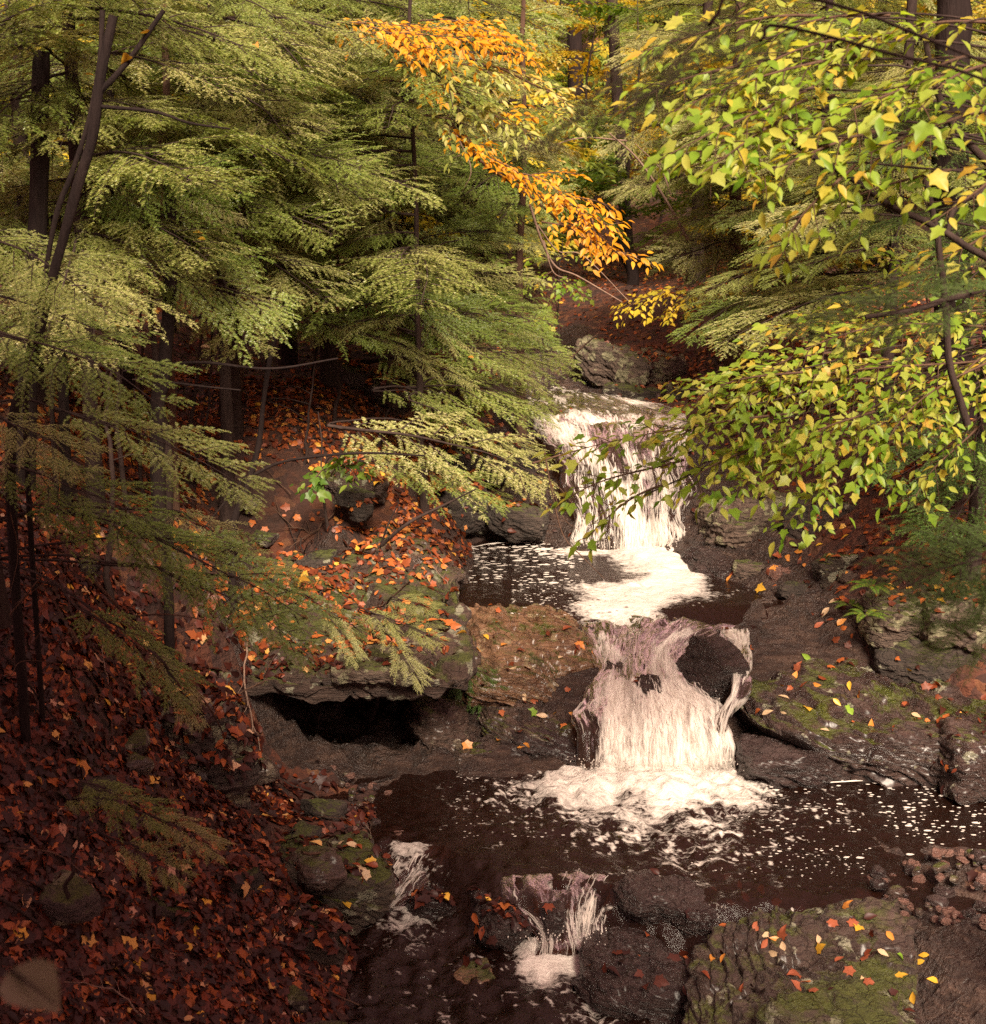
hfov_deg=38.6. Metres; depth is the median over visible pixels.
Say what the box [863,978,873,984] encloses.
fallen leaf
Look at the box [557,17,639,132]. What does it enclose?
sapling
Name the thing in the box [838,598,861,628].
rock
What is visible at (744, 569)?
rock
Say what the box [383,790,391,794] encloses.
pebble
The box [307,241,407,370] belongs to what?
sapling
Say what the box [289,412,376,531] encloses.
sapling
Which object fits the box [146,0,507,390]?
hemlock tree
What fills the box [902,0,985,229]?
sapling
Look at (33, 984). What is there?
stone
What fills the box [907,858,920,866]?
pebble
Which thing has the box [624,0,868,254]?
hemlock tree
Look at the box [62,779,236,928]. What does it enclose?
hemlock tree
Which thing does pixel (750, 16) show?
hemlock tree
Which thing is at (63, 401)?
tree stem
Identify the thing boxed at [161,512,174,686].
tree stem
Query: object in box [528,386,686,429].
water
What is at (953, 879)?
pebble
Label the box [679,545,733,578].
rock
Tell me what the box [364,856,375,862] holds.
fallen leaf
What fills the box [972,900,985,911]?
pebble
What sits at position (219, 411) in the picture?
dead sapling
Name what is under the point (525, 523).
boulder
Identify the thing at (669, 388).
rock
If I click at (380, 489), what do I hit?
rock
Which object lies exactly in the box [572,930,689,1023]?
rock
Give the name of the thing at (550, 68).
sapling
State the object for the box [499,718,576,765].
rock
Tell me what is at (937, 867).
pebble
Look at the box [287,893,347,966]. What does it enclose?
rock
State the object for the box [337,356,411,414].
rock
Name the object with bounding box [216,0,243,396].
tree stem
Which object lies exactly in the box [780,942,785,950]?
fallen leaf
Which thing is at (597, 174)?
sapling
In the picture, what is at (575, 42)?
tree stem
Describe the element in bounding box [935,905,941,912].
pebble
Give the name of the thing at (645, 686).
rock
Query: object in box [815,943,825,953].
fallen leaf
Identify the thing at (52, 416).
dead sapling
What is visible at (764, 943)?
fallen leaf
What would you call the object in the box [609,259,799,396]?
sapling
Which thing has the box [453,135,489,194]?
dead branch
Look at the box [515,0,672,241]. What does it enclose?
sapling
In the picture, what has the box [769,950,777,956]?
fallen leaf
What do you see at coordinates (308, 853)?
fallen twig
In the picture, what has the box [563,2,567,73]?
forest tree
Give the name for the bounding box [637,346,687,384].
outcrop
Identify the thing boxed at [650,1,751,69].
hemlock tree
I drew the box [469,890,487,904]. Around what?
rock
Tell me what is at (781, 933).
fallen leaf
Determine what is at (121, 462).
dead sapling
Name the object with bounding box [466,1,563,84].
sapling
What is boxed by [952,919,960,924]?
pebble
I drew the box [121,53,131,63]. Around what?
caught leaf
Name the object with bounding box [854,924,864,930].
fallen leaf
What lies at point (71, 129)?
hemlock tree
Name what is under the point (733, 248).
hemlock tree
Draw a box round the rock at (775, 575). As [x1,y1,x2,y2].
[765,564,790,582]
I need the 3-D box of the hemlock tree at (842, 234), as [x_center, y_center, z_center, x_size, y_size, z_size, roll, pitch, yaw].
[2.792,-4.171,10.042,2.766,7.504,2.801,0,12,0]
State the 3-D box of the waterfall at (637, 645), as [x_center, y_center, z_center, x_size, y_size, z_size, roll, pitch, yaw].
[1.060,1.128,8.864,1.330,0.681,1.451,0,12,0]
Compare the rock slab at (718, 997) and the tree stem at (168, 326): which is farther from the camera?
the tree stem at (168, 326)
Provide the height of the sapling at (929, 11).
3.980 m
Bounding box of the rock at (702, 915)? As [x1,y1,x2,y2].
[656,874,717,938]
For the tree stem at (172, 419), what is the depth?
9.03 m
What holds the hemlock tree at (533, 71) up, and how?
on the ground
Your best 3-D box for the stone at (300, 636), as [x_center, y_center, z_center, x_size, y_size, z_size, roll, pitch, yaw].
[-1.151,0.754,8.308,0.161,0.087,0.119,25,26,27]
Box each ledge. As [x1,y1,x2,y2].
[234,552,477,703]
[330,641,432,686]
[362,524,467,585]
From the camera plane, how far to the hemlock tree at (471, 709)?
8.63 m
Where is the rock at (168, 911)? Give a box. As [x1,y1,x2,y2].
[148,895,190,923]
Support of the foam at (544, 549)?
on the water at (669, 584)
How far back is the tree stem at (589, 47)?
31.35 m
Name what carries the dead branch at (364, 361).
on the rock at (352, 377)
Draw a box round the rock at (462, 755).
[452,739,491,764]
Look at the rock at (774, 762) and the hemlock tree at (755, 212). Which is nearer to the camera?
the rock at (774, 762)
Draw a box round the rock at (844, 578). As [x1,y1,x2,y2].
[837,569,856,583]
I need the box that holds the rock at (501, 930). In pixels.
[473,899,532,951]
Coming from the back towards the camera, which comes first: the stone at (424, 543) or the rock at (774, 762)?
the stone at (424, 543)
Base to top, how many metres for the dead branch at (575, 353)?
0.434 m
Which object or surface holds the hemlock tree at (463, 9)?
on the ground
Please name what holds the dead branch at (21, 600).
attached to the hemlock tree at (160, 541)
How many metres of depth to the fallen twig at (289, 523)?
10.05 m
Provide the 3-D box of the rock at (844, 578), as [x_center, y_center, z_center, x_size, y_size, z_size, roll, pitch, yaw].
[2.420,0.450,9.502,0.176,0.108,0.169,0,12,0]
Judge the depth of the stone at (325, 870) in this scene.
6.70 m
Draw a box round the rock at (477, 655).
[447,644,481,692]
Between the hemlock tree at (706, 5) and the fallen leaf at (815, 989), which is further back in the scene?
the hemlock tree at (706, 5)
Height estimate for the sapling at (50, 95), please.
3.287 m
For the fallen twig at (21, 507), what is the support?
on the ground
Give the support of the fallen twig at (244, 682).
on the ground
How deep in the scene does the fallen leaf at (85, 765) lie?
6.09 m
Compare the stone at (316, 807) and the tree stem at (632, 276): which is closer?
the stone at (316, 807)
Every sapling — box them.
[1,1,122,234]
[4,21,190,195]
[18,215,76,502]
[50,218,107,500]
[68,353,153,604]
[82,251,162,531]
[110,259,185,493]
[158,254,255,480]
[175,284,240,469]
[183,270,241,418]
[248,239,303,366]
[258,338,315,464]
[260,236,317,375]
[263,54,397,266]
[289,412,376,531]
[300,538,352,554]
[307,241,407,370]
[307,327,345,423]
[352,136,440,345]
[373,352,416,446]
[384,198,469,377]
[392,0,599,312]
[397,0,562,138]
[423,358,503,467]
[439,2,601,263]
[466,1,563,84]
[492,2,555,129]
[508,0,566,130]
[512,240,608,352]
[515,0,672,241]
[530,94,597,213]
[541,45,637,177]
[545,0,727,239]
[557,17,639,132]
[594,0,641,70]
[600,42,685,222]
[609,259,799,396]
[611,55,679,156]
[649,66,687,142]
[669,30,848,268]
[675,29,786,204]
[751,1,872,161]
[759,0,906,239]
[764,241,873,431]
[783,247,984,492]
[888,0,985,158]
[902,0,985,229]
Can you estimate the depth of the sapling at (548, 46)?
28.40 m
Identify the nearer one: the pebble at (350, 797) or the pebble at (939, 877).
the pebble at (939, 877)
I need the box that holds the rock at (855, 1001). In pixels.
[753,977,915,1023]
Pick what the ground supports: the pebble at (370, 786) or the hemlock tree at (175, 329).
the hemlock tree at (175, 329)
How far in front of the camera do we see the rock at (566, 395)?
13.22 m
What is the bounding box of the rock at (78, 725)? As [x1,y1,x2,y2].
[70,712,86,739]
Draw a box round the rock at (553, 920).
[540,899,565,937]
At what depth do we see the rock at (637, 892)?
6.70 m
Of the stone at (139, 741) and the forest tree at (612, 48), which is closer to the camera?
the stone at (139, 741)
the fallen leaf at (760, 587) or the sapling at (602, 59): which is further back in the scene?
the sapling at (602, 59)
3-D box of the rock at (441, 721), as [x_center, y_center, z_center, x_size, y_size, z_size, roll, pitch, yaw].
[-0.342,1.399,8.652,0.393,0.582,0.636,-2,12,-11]
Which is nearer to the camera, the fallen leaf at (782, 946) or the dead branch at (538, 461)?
the fallen leaf at (782, 946)
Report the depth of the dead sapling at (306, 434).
10.24 m
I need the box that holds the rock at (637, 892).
[613,869,680,925]
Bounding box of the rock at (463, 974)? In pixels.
[453,958,495,983]
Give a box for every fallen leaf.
[76,758,90,779]
[147,993,155,1001]
[182,942,192,952]
[193,925,199,938]
[343,901,351,907]
[346,841,356,846]
[360,869,370,880]
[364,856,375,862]
[462,739,472,748]
[517,742,529,748]
[529,707,537,715]
[536,713,546,717]
[752,922,758,930]
[755,582,765,592]
[761,939,767,947]
[762,710,772,714]
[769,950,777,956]
[777,924,786,939]
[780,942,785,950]
[787,968,801,977]
[791,980,801,990]
[794,661,801,670]
[802,653,810,659]
[807,987,817,991]
[814,622,822,627]
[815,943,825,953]
[816,935,821,943]
[821,607,828,616]
[827,918,838,926]
[833,698,840,705]
[842,900,852,908]
[843,966,855,975]
[845,704,853,714]
[846,918,858,926]
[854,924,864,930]
[860,954,869,960]
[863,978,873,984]
[877,949,887,955]
[886,931,893,940]
[895,972,907,977]
[909,992,914,1003]
[918,952,928,957]
[927,976,937,982]
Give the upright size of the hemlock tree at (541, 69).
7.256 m
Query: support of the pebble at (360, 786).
on the ground
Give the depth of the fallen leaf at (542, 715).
8.48 m
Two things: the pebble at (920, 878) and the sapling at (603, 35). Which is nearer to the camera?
the pebble at (920, 878)
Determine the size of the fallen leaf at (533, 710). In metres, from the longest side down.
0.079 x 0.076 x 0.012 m
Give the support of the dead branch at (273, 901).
on the ground
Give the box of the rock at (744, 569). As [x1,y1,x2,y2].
[732,559,764,579]
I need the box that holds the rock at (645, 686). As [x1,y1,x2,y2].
[634,674,662,693]
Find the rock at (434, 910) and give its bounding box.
[405,885,455,921]
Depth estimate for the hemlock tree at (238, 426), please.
9.83 m
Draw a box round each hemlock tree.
[0,0,123,221]
[0,0,231,401]
[0,0,283,389]
[0,0,325,524]
[0,228,371,732]
[1,0,445,532]
[3,2,304,332]
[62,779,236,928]
[69,0,431,442]
[133,0,435,364]
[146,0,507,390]
[148,277,172,544]
[211,0,584,522]
[245,0,572,391]
[258,0,484,324]
[322,593,449,723]
[360,0,615,445]
[362,0,580,301]
[366,0,540,206]
[367,0,629,287]
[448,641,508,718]
[492,0,565,131]
[510,0,985,685]
[527,0,686,189]
[592,0,806,284]
[599,0,863,372]
[621,0,697,127]
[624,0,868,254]
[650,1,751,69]
[669,0,985,409]
[698,0,985,440]
[718,1,863,184]
[757,0,985,257]
[818,46,985,580]
[874,0,979,163]
[921,0,985,187]
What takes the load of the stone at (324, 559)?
on the ledge at (456, 671)
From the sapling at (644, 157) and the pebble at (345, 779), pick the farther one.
the sapling at (644, 157)
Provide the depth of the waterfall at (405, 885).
7.13 m
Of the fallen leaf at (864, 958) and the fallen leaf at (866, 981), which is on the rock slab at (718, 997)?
the fallen leaf at (864, 958)
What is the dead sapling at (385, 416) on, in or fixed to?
on the ground
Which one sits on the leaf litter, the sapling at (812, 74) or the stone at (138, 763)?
the stone at (138, 763)
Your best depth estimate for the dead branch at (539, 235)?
10.38 m
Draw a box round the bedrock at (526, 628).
[459,603,594,707]
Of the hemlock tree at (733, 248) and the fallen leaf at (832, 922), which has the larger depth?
the hemlock tree at (733, 248)
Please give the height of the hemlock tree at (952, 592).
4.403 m
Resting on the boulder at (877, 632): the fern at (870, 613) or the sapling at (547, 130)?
the fern at (870, 613)
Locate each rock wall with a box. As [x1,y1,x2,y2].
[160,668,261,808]
[444,436,539,487]
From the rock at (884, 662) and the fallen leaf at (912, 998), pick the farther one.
the rock at (884, 662)
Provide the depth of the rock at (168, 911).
5.91 m
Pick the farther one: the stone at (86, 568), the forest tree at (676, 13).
the forest tree at (676, 13)
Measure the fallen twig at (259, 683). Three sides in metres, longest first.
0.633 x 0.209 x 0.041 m
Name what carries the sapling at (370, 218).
on the ground
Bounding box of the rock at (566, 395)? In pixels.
[558,393,573,397]
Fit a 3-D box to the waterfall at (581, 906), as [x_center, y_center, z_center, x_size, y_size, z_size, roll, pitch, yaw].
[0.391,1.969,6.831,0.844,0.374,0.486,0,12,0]
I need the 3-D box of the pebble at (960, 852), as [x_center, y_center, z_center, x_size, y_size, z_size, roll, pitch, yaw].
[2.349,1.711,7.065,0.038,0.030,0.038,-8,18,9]
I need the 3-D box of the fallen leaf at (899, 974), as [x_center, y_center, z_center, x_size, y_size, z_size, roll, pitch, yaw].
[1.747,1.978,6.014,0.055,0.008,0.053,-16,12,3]
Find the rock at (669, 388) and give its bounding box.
[661,382,700,402]
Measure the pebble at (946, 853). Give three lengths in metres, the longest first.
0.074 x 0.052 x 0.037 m
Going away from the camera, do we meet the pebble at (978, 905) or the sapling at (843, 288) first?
the pebble at (978, 905)
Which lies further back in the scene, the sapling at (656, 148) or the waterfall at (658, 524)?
the sapling at (656, 148)
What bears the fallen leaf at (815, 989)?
on the rock at (855, 1001)
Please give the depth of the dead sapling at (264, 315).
12.33 m
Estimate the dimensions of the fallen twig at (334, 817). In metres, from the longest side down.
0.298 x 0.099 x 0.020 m
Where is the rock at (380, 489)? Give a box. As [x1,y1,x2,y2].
[317,466,389,503]
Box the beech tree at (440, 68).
[325,0,663,411]
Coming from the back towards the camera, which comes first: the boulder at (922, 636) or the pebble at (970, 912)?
the boulder at (922, 636)
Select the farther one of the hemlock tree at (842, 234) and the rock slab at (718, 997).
the hemlock tree at (842, 234)
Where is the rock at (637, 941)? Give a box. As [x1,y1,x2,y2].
[607,926,656,954]
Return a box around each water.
[290,703,985,1023]
[458,539,784,628]
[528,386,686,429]
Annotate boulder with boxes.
[435,472,490,535]
[486,498,548,542]
[811,553,859,588]
[855,585,924,647]
[917,581,985,653]
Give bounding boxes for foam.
[456,543,985,878]
[472,542,861,782]
[507,519,743,944]
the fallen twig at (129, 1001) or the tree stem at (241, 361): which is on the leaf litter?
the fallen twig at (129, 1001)
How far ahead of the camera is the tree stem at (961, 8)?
10.07 m
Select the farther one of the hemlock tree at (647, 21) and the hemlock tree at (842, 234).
the hemlock tree at (647, 21)
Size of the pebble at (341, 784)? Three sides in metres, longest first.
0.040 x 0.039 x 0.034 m
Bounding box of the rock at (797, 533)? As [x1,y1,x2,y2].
[776,492,854,538]
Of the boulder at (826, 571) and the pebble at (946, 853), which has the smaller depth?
the pebble at (946, 853)
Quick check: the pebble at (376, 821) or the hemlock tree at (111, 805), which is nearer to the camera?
the hemlock tree at (111, 805)
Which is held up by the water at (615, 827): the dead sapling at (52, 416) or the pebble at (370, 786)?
the pebble at (370, 786)
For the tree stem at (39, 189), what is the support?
on the ground
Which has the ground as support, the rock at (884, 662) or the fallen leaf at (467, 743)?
the rock at (884, 662)
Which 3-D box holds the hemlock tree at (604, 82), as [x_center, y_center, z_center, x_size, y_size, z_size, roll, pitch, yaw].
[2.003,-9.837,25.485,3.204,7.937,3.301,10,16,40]
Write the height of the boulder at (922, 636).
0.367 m
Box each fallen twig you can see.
[0,491,25,511]
[0,651,74,724]
[0,896,39,924]
[64,966,141,1016]
[97,642,108,684]
[104,469,149,495]
[182,495,204,504]
[229,678,274,700]
[239,642,259,749]
[242,802,262,832]
[261,465,290,494]
[274,500,310,533]
[279,508,303,552]
[280,777,317,796]
[286,507,343,548]
[292,969,358,1005]
[300,840,344,855]
[318,813,348,819]
[373,582,409,608]
[427,562,451,584]
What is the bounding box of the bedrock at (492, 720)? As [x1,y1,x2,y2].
[477,700,576,745]
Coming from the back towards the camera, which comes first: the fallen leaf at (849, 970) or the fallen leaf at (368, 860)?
the fallen leaf at (368, 860)
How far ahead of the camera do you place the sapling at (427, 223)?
11.46 m
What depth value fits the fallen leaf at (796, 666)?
8.91 m
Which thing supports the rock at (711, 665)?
on the ground
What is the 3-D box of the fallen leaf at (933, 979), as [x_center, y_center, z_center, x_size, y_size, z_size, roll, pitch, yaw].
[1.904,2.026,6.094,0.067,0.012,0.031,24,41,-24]
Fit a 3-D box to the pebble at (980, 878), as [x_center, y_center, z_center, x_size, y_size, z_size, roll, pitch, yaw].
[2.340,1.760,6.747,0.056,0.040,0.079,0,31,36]
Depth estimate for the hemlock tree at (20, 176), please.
9.10 m
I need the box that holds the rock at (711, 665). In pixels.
[676,635,749,704]
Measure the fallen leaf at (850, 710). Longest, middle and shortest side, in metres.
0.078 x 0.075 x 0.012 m
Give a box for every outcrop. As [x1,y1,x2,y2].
[572,335,653,388]
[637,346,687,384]
[694,496,781,547]
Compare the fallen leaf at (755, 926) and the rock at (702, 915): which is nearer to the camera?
the fallen leaf at (755, 926)
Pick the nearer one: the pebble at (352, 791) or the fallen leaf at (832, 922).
the fallen leaf at (832, 922)
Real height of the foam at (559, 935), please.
1.091 m
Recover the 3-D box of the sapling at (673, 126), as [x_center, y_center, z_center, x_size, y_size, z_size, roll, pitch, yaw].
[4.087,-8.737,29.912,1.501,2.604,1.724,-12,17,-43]
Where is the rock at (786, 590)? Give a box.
[776,580,808,599]
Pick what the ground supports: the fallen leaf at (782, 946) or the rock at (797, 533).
the rock at (797, 533)
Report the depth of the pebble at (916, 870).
6.91 m
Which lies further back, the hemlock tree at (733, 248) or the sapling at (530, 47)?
the sapling at (530, 47)
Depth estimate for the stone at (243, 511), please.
9.95 m
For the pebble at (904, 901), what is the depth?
6.56 m
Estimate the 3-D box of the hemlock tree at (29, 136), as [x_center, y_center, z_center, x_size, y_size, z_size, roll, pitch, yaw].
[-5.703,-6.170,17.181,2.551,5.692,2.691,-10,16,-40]
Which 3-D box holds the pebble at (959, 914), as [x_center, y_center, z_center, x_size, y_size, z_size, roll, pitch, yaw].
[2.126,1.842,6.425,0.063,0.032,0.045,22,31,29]
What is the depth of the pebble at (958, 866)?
6.86 m
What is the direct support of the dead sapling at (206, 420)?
on the ground
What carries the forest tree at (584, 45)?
on the ground
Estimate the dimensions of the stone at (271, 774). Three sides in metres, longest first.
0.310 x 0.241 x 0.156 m
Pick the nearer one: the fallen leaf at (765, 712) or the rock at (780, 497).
the fallen leaf at (765, 712)
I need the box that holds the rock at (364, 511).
[348,500,373,522]
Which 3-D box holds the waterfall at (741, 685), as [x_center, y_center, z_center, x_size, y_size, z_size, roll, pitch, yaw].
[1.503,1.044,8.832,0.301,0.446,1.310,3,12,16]
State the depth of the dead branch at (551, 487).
9.08 m
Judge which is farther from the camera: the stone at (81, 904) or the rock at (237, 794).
the rock at (237, 794)
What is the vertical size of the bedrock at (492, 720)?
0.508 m
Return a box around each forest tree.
[540,0,548,75]
[558,0,565,99]
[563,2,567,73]
[582,0,589,168]
[607,0,633,249]
[657,0,678,199]
[969,0,985,191]
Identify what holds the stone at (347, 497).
on the rock at (364, 511)
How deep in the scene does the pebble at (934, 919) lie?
6.40 m
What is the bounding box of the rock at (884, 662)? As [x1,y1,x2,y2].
[868,637,978,683]
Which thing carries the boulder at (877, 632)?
on the ground
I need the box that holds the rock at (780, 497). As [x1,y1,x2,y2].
[760,490,794,507]
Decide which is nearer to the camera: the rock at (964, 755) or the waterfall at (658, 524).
the rock at (964, 755)
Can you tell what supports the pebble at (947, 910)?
on the ground
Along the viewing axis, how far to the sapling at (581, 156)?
15.59 m
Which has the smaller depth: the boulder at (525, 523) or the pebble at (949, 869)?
the pebble at (949, 869)
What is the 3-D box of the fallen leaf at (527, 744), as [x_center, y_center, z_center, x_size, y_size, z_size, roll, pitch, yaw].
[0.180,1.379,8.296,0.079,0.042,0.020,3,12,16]
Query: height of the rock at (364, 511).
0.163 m
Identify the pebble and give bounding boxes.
[338,781,344,787]
[341,776,348,782]
[345,772,355,780]
[348,788,356,794]
[348,794,353,801]
[357,783,366,792]
[367,782,376,789]
[368,794,374,801]
[370,818,380,824]
[372,784,379,790]
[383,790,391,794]
[869,878,887,890]
[870,864,885,878]
[886,885,905,897]
[898,897,908,905]
[899,910,908,916]
[904,864,914,875]
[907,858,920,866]
[907,902,913,910]
[911,866,922,875]
[912,874,925,882]
[915,908,923,916]
[924,854,931,861]
[924,894,948,906]
[930,915,938,922]
[931,847,941,859]
[931,862,949,873]
[932,886,954,897]
[935,873,944,882]
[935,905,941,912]
[937,906,955,915]
[940,849,953,857]
[940,917,951,925]
[943,866,952,872]
[949,875,959,883]
[951,910,964,918]
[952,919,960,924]
[954,863,961,869]
[955,856,969,865]
[957,849,964,855]
[964,849,971,857]
[965,907,976,917]
[971,848,985,864]
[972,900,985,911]
[973,881,982,889]
[975,872,985,886]
[978,914,985,925]
[979,924,985,929]
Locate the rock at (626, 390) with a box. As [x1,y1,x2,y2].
[602,382,661,399]
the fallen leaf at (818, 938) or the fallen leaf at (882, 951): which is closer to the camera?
the fallen leaf at (882, 951)
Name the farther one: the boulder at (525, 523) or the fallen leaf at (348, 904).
the boulder at (525, 523)
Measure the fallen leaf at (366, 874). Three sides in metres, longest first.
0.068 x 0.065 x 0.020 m
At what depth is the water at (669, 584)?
10.02 m
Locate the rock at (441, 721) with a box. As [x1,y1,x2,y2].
[404,690,469,754]
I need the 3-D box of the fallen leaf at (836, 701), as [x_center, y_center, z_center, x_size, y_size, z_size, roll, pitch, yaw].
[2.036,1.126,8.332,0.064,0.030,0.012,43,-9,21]
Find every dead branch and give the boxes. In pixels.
[7,846,91,919]
[10,512,126,675]
[91,577,225,737]
[260,891,301,954]
[265,875,288,920]
[356,354,404,363]
[379,488,476,548]
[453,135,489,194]
[519,450,603,577]
[529,204,629,301]
[532,449,581,463]
[543,133,689,240]
[555,332,598,373]
[943,511,985,553]
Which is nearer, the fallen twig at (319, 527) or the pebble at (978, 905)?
the pebble at (978, 905)
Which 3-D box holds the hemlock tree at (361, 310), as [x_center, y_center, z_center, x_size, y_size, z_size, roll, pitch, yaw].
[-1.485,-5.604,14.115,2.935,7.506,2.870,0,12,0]
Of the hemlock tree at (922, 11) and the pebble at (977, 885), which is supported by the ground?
the hemlock tree at (922, 11)
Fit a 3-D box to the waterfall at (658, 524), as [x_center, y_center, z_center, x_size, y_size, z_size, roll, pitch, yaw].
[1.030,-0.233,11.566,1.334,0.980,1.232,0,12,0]
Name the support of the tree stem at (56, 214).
on the ground
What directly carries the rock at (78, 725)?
on the ground
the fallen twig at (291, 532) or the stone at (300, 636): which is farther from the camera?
the fallen twig at (291, 532)
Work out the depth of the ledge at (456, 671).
8.32 m
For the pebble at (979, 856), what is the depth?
6.83 m
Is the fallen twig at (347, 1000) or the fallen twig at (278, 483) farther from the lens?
the fallen twig at (278, 483)
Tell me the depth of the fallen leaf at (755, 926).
6.41 m
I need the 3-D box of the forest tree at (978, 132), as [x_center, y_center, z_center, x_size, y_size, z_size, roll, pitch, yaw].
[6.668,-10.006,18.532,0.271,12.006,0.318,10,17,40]
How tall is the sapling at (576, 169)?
3.451 m
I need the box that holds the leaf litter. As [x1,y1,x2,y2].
[0,237,985,1023]
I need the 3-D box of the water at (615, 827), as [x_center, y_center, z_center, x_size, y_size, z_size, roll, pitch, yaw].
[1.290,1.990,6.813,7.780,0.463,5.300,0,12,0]
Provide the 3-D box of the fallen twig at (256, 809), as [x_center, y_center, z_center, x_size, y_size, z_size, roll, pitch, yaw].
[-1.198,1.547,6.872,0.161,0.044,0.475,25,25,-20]
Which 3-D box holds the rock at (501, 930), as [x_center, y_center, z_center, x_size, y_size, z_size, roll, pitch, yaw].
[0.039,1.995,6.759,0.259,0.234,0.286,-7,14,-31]
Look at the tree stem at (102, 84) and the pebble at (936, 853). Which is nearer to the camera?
the tree stem at (102, 84)
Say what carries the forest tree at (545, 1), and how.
on the ground
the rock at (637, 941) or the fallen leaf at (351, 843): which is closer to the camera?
the rock at (637, 941)
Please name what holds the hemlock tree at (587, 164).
on the ground
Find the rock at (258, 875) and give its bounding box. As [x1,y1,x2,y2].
[214,862,265,897]
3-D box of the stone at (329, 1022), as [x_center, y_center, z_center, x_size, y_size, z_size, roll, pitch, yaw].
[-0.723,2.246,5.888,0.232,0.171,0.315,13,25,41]
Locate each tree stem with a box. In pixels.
[5,9,230,743]
[16,50,49,491]
[23,10,104,723]
[51,215,72,509]
[150,153,337,536]
[159,3,179,522]
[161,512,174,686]
[204,302,424,616]
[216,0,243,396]
[562,1,583,223]
[566,22,594,93]
[602,204,638,285]
[664,9,671,126]
[931,0,974,426]
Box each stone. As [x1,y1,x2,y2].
[0,956,59,1012]
[38,869,100,925]
[78,559,100,574]
[82,774,116,806]
[123,515,152,536]
[123,752,154,776]
[125,729,150,754]
[235,489,258,513]
[252,530,279,547]
[257,753,279,785]
[287,984,308,1012]
[289,820,321,839]
[289,845,346,892]
[290,631,309,644]
[296,549,338,568]
[300,798,347,821]
[307,1020,347,1023]
[333,486,375,507]
[412,538,430,550]
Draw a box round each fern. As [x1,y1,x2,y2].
[830,599,863,609]
[841,608,889,622]
[846,579,890,595]
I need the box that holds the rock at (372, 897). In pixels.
[280,831,395,934]
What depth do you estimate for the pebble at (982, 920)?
6.21 m
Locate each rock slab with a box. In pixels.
[681,896,923,1023]
[738,658,985,788]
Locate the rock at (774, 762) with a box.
[736,733,850,788]
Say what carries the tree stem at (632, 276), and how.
on the ground
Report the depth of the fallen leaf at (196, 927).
5.98 m
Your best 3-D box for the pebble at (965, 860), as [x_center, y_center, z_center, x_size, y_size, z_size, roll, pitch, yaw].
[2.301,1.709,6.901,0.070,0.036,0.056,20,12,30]
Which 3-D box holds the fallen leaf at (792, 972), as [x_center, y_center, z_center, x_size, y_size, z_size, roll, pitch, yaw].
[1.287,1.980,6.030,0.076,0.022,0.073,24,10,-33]
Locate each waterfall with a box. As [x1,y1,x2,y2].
[389,852,429,908]
[500,868,610,956]
[536,419,696,550]
[571,614,736,772]
[715,626,755,735]
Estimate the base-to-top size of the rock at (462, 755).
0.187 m
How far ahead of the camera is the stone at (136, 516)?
8.76 m
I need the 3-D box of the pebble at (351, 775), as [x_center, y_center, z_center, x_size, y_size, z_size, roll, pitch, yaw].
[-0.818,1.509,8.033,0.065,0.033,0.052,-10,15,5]
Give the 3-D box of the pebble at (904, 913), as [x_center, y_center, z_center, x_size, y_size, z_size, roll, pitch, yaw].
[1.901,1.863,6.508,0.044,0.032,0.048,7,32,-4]
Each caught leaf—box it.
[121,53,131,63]
[298,576,309,580]
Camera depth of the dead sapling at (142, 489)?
9.21 m
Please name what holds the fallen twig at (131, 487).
on the ground
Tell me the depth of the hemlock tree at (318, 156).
8.93 m
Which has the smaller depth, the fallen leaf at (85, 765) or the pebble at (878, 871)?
the fallen leaf at (85, 765)
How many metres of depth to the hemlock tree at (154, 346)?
8.23 m
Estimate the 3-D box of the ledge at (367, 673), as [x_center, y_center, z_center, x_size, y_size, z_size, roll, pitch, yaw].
[-0.634,0.862,8.094,0.565,0.162,0.578,0,12,0]
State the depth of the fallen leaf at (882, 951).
6.11 m
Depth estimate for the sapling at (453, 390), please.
11.38 m
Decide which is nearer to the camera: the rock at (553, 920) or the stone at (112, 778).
the stone at (112, 778)
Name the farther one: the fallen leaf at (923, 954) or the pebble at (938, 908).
the pebble at (938, 908)
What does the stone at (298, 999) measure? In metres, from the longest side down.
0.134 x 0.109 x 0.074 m
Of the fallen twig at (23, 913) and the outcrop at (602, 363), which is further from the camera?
the outcrop at (602, 363)
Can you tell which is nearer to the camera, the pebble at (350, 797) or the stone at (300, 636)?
the pebble at (350, 797)
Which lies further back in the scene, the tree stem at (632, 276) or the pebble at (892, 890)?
the tree stem at (632, 276)
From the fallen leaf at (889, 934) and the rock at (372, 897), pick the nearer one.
the fallen leaf at (889, 934)
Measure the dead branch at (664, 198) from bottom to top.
0.948 m
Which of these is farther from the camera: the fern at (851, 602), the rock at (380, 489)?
the rock at (380, 489)
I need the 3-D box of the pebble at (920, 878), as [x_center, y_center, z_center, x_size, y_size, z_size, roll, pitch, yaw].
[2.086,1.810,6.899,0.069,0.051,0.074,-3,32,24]
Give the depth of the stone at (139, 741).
6.50 m
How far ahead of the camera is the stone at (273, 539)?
9.93 m
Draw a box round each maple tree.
[531,300,985,562]
[594,0,985,425]
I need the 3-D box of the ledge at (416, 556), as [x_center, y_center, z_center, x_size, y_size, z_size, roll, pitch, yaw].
[-0.529,0.346,9.835,0.787,0.458,0.491,8,14,32]
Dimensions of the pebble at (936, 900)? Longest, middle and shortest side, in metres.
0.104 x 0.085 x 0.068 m
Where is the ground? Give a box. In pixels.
[0,0,985,1023]
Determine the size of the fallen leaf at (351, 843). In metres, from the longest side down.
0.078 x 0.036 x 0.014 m
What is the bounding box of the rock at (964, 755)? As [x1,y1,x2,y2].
[928,711,985,805]

